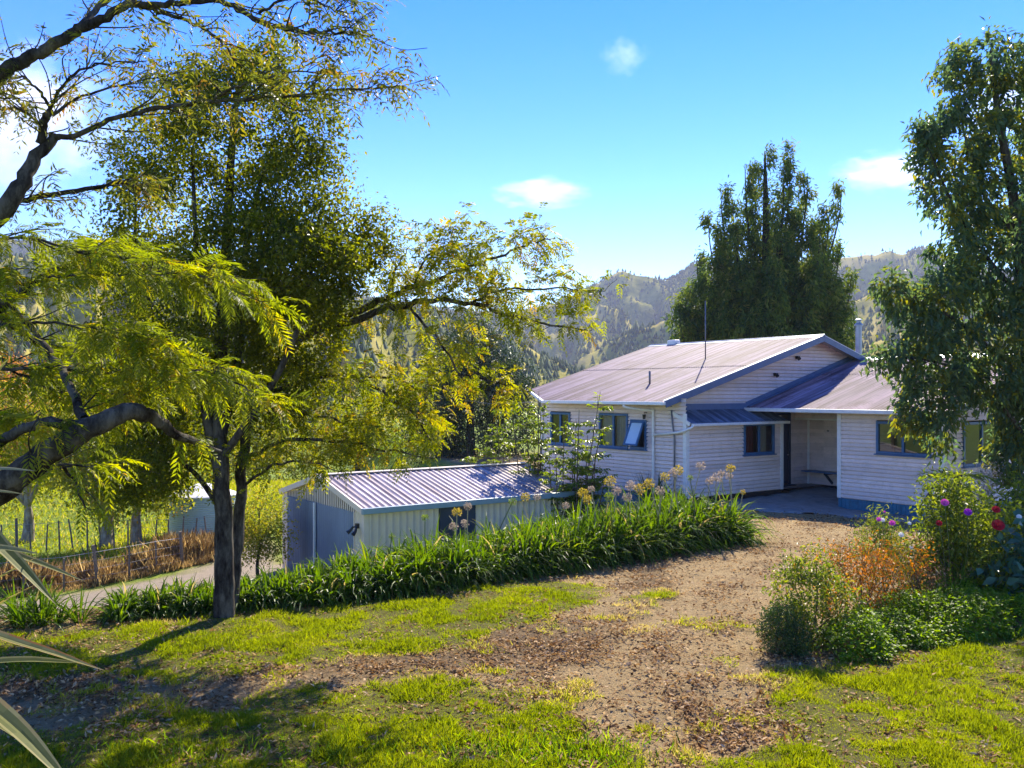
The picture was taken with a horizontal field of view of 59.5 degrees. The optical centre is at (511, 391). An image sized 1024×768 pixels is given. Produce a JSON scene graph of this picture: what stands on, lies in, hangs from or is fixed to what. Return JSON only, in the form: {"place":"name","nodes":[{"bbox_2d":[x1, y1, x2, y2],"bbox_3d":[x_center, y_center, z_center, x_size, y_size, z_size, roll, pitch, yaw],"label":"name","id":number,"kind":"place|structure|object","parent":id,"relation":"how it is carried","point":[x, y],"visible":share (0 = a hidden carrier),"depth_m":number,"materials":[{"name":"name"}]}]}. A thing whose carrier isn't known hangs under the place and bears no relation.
{"place":"outdoors","nodes":[
{"label":"outdoors","id":0,"kind":"place"},
{"bbox_2d":[0,525,250,598],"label":"dry grass","id":1,"kind":"structure","parent":0,"point":[199,548],"depth_m":25.74,"materials":[{"name":"plant"}]},
{"bbox_2d":[0,478,316,565],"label":"meadow grass","id":2,"kind":"structure","parent":0,"point":[285,483],"depth_m":33.59,"materials":[{"name":"green plant"}]},
{"bbox_2d":[0,240,1014,438],"bbox_3d":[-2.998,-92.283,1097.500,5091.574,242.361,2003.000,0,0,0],"label":"hills","id":3,"kind":"structure","parent":0,"point":[635,286],"depth_m":959.69,"materials":[{"name":"green plant"}]},
{"bbox_2d":[0,235,1016,446],"bbox_3d":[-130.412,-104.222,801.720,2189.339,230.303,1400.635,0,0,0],"label":"hillside pines","id":4,"kind":"object","parent":3,"relation":"on","point":[548,365],"visible":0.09,"depth_m":397.23,"materials":[{"name":"green plant"}]},
{"bbox_2d":[0,405,1023,767],"bbox_3d":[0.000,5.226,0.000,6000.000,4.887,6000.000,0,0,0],"label":"ground","id":5,"kind":"structure","parent":0,"point":[610,671],"depth_m":10.90,"materials":[{"name":"brown soil"}]},
{"bbox_2d":[0,582,18,619],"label":"agapanthus plant","id":6,"kind":"object","parent":5,"relation":"on","point":[4,598],"visible":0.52,"depth_m":12.60,"materials":[{"name":"green plant"}]},
{"bbox_2d":[0,346,66,464],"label":"autumn tree","id":7,"kind":"object","parent":5,"relation":"on","point":[9,375],"visible":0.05,"depth_m":48.83,"materials":[{"name":"green plant"}]},
{"bbox_2d":[0,576,87,632],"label":"agapanthus plant","id":8,"kind":"object","parent":5,"relation":"on","point":[30,607],"visible":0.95,"depth_m":12.43,"materials":[{"name":"green plant"}]},
{"bbox_2d":[0,370,91,542],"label":"tree","id":9,"kind":"object","parent":5,"relation":"on","point":[25,497],"visible":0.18,"depth_m":31.37,"materials":[{"name":"green plant"}]},
{"bbox_2d":[0,360,104,767],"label":"variegated flax","id":10,"kind":"object","parent":5,"relation":"on","point":[16,725],"visible":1,"depth_m":2.44,"materials":[{"name":"green and cream striped leaf"}]},
{"bbox_2d":[43,346,112,478],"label":"meadow tree","id":11,"kind":"object","parent":5,"relation":"on","point":[57,393],"depth_m":55.28,"materials":[{"name":"green plant"}]},
{"bbox_2d":[17,582,149,628],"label":"agapanthus plant","id":12,"kind":"object","parent":5,"relation":"on","point":[71,615],"visible":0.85,"depth_m":12.62,"materials":[{"name":"green plant"}]},
{"bbox_2d":[21,383,147,547],"bbox_3d":[-13.937,2.327,30.664,5.087,6.132,4.691,0,0,0],"label":"tree","id":13,"kind":"object","parent":5,"relation":"on","point":[105,537],"visible":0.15,"depth_m":29.76,"materials":[{"name":"green plant"}]},
{"bbox_2d":[0,531,183,596],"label":"wire fence","id":14,"kind":"object","parent":5,"relation":"on","point":[93,552],"visible":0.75,"depth_m":24.30,"materials":[{"name":"wood"}]},
{"bbox_2d":[0,515,211,552],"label":"post fence","id":15,"kind":"object","parent":5,"relation":"on","point":[139,520],"visible":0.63,"depth_m":29.68,"materials":[{"name":"metal"}]},
{"bbox_2d":[81,389,205,544],"bbox_3d":[-12.776,2.379,31.165,4.366,6.064,4.164,0,0,0],"label":"tree","id":16,"kind":"object","parent":5,"relation":"on","point":[134,533],"visible":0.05,"depth_m":30.87,"materials":[{"name":"green plant"}]},
{"bbox_2d":[169,483,235,536],"bbox_3d":[-11.361,4.490,33.000,2.480,2.260,2.480,0,0,0],"label":"water tank","id":17,"kind":"object","parent":5,"relation":"on","point":[200,508],"visible":0.36,"depth_m":31.91,"materials":[{"name":"grey metal"}]},
{"bbox_2d":[175,377,233,477],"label":"meadow tree","id":18,"kind":"object","parent":5,"relation":"on","point":[197,458],"visible":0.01,"depth_m":58.48,"materials":[{"name":"green plant"}]},
{"bbox_2d":[0,0,449,543],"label":"feathery tree","id":19,"kind":"object","parent":5,"relation":"on","point":[47,452],"visible":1,"depth_m":7.18,"materials":[{"name":"green plant"}]},
{"bbox_2d":[60,23,413,617],"bbox_3d":[-4.109,-1.043,12.760,5.380,8.754,3.288,0,0,0],"label":"evergreen tree","id":20,"kind":"object","parent":5,"relation":"on","point":[309,240],"visible":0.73,"depth_m":12.62,"materials":[{"name":"green plant"}]},
{"bbox_2d":[194,406,332,480],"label":"meadow tree","id":21,"kind":"object","parent":5,"relation":"on","point":[232,465],"visible":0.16,"depth_m":51.57,"materials":[{"name":"green plant"}]},
{"bbox_2d":[231,471,303,577],"bbox_3d":[-6.899,3.760,24.473,2.329,3.192,1.951,0,0,0],"label":"driveway bush","id":22,"kind":"object","parent":5,"relation":"on","point":[260,547],"visible":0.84,"depth_m":24.37,"materials":[{"name":"green plant"}]},
{"bbox_2d":[291,385,408,472],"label":"meadow tree","id":23,"kind":"object","parent":5,"relation":"on","point":[374,451],"visible":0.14,"depth_m":54.53,"materials":[{"name":"green plant"}]},
{"bbox_2d":[61,715,697,767],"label":"grass tufts","id":24,"kind":"object","parent":5,"relation":"on","point":[536,754],"visible":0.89,"depth_m":8.12,"materials":[{"name":"green plant"}]},
{"bbox_2d":[373,419,443,468],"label":"meadow tree","id":25,"kind":"object","parent":5,"relation":"on","point":[400,441],"visible":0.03,"depth_m":49.24,"materials":[{"name":"green plant"}]},
{"bbox_2d":[192,201,630,611],"bbox_3d":[-1.654,0.309,12.872,6.665,6.114,2.889,0,0,15],"label":"wattle tree","id":26,"kind":"object","parent":5,"relation":"on","point":[415,286],"visible":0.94,"depth_m":12.57,"materials":[{"name":"green plant"}]},
{"bbox_2d":[279,462,575,573],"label":"steel garage","id":27,"kind":"structure","parent":5,"relation":"on","point":[374,508],"depth_m":24.63,"materials":[{"name":"grey metal"}]},
{"bbox_2d":[287,496,312,570],"bbox_3d":[-6.053,4.130,25.656,0.044,2.120,2.060,0,0,-36],"label":"sliding door","id":28,"kind":"structure","parent":27,"relation":"in","point":[303,514],"depth_m":25.66,"materials":[{"name":"metal"}]},
{"bbox_2d":[315,502,352,569],"bbox_3d":[-4.732,4.130,23.865,0.044,2.120,2.430,0,0,-36],"label":"sliding door","id":29,"kind":"structure","parent":27,"relation":"in","point":[332,523],"depth_m":23.99,"materials":[{"name":"metal"}]},
{"bbox_2d":[439,505,474,545],"bbox_3d":[-1.464,4.160,24.029,1.130,2.220,0.040,0,0,-36],"label":"window","id":30,"kind":"structure","parent":27,"relation":"in","point":[444,519],"depth_m":24.01,"materials":[{"name":"glass"}]},
{"bbox_2d":[82,462,783,625],"bbox_3d":[-0.315,2.807,16.683,14.160,2.596,3.675,0,0,-34],"label":"agapanthus hedge","id":31,"kind":"object","parent":5,"relation":"on","point":[666,526],"visible":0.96,"depth_m":15.78,"materials":[{"name":"green plant"}]},
{"bbox_2d":[391,305,543,468],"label":"dark round tree","id":32,"kind":"object","parent":5,"relation":"on","point":[468,442],"visible":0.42,"depth_m":45.33,"materials":[{"name":"green plant"}]},
{"bbox_2d":[459,403,516,527],"bbox_3d":[-0.645,2.773,28.485,2.123,5.218,1.558,0,0,0],"label":"cane shrub","id":33,"kind":"object","parent":5,"relation":"on","point":[470,459],"visible":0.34,"depth_m":28.57,"materials":[{"name":"green plant"}]},
{"bbox_2d":[0,575,1023,767],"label":"lawn grass","id":34,"kind":"structure","parent":5,"relation":"on","point":[895,684],"depth_m":9.46,"materials":[{"name":"green plant"}]},
{"bbox_2d":[0,508,1023,767],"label":"fallen leaves","id":35,"kind":"object","parent":5,"relation":"on","point":[84,678],"visible":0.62,"depth_m":10.10,"materials":[{"name":"brown plant"}]},
{"bbox_2d":[502,392,555,479],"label":"cane shrub","id":36,"kind":"object","parent":5,"relation":"on","point":[534,456],"visible":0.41,"depth_m":27.47,"materials":[{"name":"green plant"}]},
{"bbox_2d":[536,392,617,524],"bbox_3d":[1.839,2.355,26.059,2.230,4.714,1.571,0,0,-13],"label":"cane shrub","id":37,"kind":"object","parent":5,"relation":"on","point":[587,457],"visible":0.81,"depth_m":25.85,"materials":[{"name":"green plant"}]},
{"bbox_2d":[623,472,681,504],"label":"flax plant","id":38,"kind":"object","parent":5,"relation":"on","point":[649,490],"visible":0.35,"depth_m":24.86,"materials":[{"name":"green plant"}]},
{"bbox_2d":[661,136,863,350],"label":"conifer","id":39,"kind":"object","parent":5,"relation":"on","point":[775,287],"visible":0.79,"depth_m":45.80,"materials":[{"name":"green plant"}]},
{"bbox_2d":[530,301,1023,517],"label":"weatherboard house","id":40,"kind":"structure","parent":5,"relation":"on","point":[767,416],"depth_m":28.39,"materials":[{"name":"paint"}]},
{"bbox_2d":[367,385,529,403],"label":"overhead wire","id":41,"kind":"object","parent":40,"relation":"attached to","point":[466,400],"visible":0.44,"depth_m":40.41,"materials":[{"name":"black plastic"}]},
{"bbox_2d":[548,412,571,446],"bbox_3d":[1.719,1.303,31.214,0.240,1.165,1.180,0,0,-36],"label":"window","id":42,"kind":"structure","parent":40,"relation":"in","point":[567,414],"depth_m":31.17,"materials":[{"name":"blue glass"}]},
{"bbox_2d":[599,413,628,449],"bbox_3d":[3.311,1.277,28.984,0.240,1.155,1.460,0,0,-36],"label":"window","id":43,"kind":"structure","parent":40,"relation":"in","point":[619,421],"depth_m":28.97,"materials":[{"name":"blue glass"}]},
{"bbox_2d":[623,419,647,450],"bbox_3d":[3.823,1.353,27.919,0.463,0.965,0.790,0,0,-36],"label":"window","id":44,"kind":"structure","parent":40,"relation":"in","point":[634,431],"depth_m":27.86,"materials":[{"name":"blue glass"}]},
{"bbox_2d":[742,424,776,456],"bbox_3d":[7.776,1.508,28.312,1.550,1.015,0.240,0,0,-36],"label":"window","id":45,"kind":"structure","parent":40,"relation":"in","point":[761,428],"depth_m":28.29,"materials":[{"name":"blue glass"}]},
{"bbox_2d":[784,424,788,482],"bbox_3d":[9.037,2.070,29.982,0.720,2.000,0.112,0,0,-36],"label":"door","id":46,"kind":"structure","parent":40,"relation":"in","point":[786,454],"depth_m":30.11,"materials":[{"name":"wood"}]},
{"bbox_2d":[874,421,931,457],"bbox_3d":[10.901,1.322,24.983,0.150,0.965,1.710,0,0,-36],"label":"window","id":47,"kind":"structure","parent":40,"relation":"in","point":[887,453],"depth_m":25.19,"materials":[{"name":"blue glass"}]},
{"bbox_2d":[961,421,1003,468],"bbox_3d":[13.214,1.472,25.187,2.130,1.265,0.150,0,0,-36],"label":"window","id":48,"kind":"structure","parent":40,"relation":"in","point":[971,465],"depth_m":24.83,"materials":[{"name":"blue glass"}]},
{"bbox_2d":[751,596,820,659],"bbox_3d":[3.404,2.947,11.125,0.889,0.830,0.696,0,0,0],"label":"dwarf conifer","id":49,"kind":"object","parent":5,"relation":"on","point":[786,643],"visible":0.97,"depth_m":11.03,"materials":[{"name":"green plant"}]},
{"bbox_2d":[755,538,875,656],"bbox_3d":[3.935,2.659,11.461,1.568,1.524,1.438,0,0,0],"label":"coral tipped shrub","id":50,"kind":"object","parent":5,"relation":"on","point":[822,576],"visible":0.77,"depth_m":11.51,"materials":[{"name":"green plant"}]},
{"bbox_2d":[807,529,937,617],"bbox_3d":[5.118,2.623,12.726,2.243,1.334,1.316,0,0,-38],"label":"rust maple","id":51,"kind":"object","parent":5,"relation":"on","point":[870,571],"visible":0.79,"depth_m":12.60,"materials":[{"name":"orange plant"}]},
{"bbox_2d":[844,501,932,598],"bbox_3d":[5.934,2.519,14.168,1.342,1.581,1.220,0,0,0],"label":"cosmos plant","id":52,"kind":"object","parent":5,"relation":"on","point":[881,528],"visible":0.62,"depth_m":14.11,"materials":[{"name":"green plant"}]},
{"bbox_2d":[815,573,1023,664],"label":"groundcover","id":53,"kind":"object","parent":5,"relation":"on","point":[991,602],"visible":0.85,"depth_m":11.79,"materials":[{"name":"green plant"}]},
{"bbox_2d":[896,547,961,618],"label":"dry shrub","id":54,"kind":"object","parent":5,"relation":"on","point":[918,582],"visible":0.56,"depth_m":12.88,"materials":[{"name":"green plant"}]},
{"bbox_2d":[858,15,1023,499],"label":"tall garden tree","id":55,"kind":"object","parent":5,"relation":"on","point":[958,381],"visible":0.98,"depth_m":21.15,"materials":[{"name":"green plant"}]},
{"bbox_2d":[930,557,974,614],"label":"iris plant","id":56,"kind":"object","parent":5,"relation":"on","point":[962,575],"visible":0.31,"depth_m":13.08,"materials":[{"name":"green plant"}]},
{"bbox_2d":[887,452,1023,589],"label":"dahlia plant","id":57,"kind":"object","parent":5,"relation":"on","point":[970,550],"visible":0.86,"depth_m":13.78,"materials":[{"name":"green plant"}]},
{"bbox_2d":[916,468,1001,573],"bbox_3d":[7.915,2.355,15.968,1.292,1.990,0.991,0,0,-20],"label":"tree fern","id":58,"kind":"object","parent":5,"relation":"on","point":[967,475],"visible":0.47,"depth_m":15.93,"materials":[{"name":"green plant"}]},
{"bbox_2d":[948,454,1007,567],"bbox_3d":[8.508,2.224,16.528,1.155,2.105,0.950,0,0,0],"label":"plume plant","id":59,"kind":"object","parent":5,"relation":"on","point":[990,476],"visible":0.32,"depth_m":16.45,"materials":[{"name":"plant"}]},
{"bbox_2d":[954,454,1023,558],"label":"leafy shrub","id":60,"kind":"object","parent":5,"relation":"on","point":[1016,492],"visible":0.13,"depth_m":15.62,"materials":[{"name":"green plant"}]},
{"bbox_2d":[963,509,1023,606],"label":"broad leaf plant","id":61,"kind":"object","parent":5,"relation":"on","point":[1016,581],"visible":0.74,"depth_m":13.17,"materials":[{"name":"green plant"}]},
{"bbox_2d":[0,0,1023,311],"label":"sky","id":62,"kind":"structure","parent":0,"point":[628,118],"materials":[{"name":"blue"}]},
{"bbox_2d":[690,486,929,522],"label":"patio","id":63,"kind":"structure","parent":0,"point":[814,500],"depth_m":26.87,"materials":[{"name":"concrete"}]},
{"bbox_2d":[801,470,836,483],"bbox_3d":[10.850,2.883,29.371,0.483,0.426,2.910,0,0,-36],"label":"porch bench","id":64,"kind":"object","parent":63,"relation":"on","point":[826,473],"visible":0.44,"depth_m":29.88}
]}

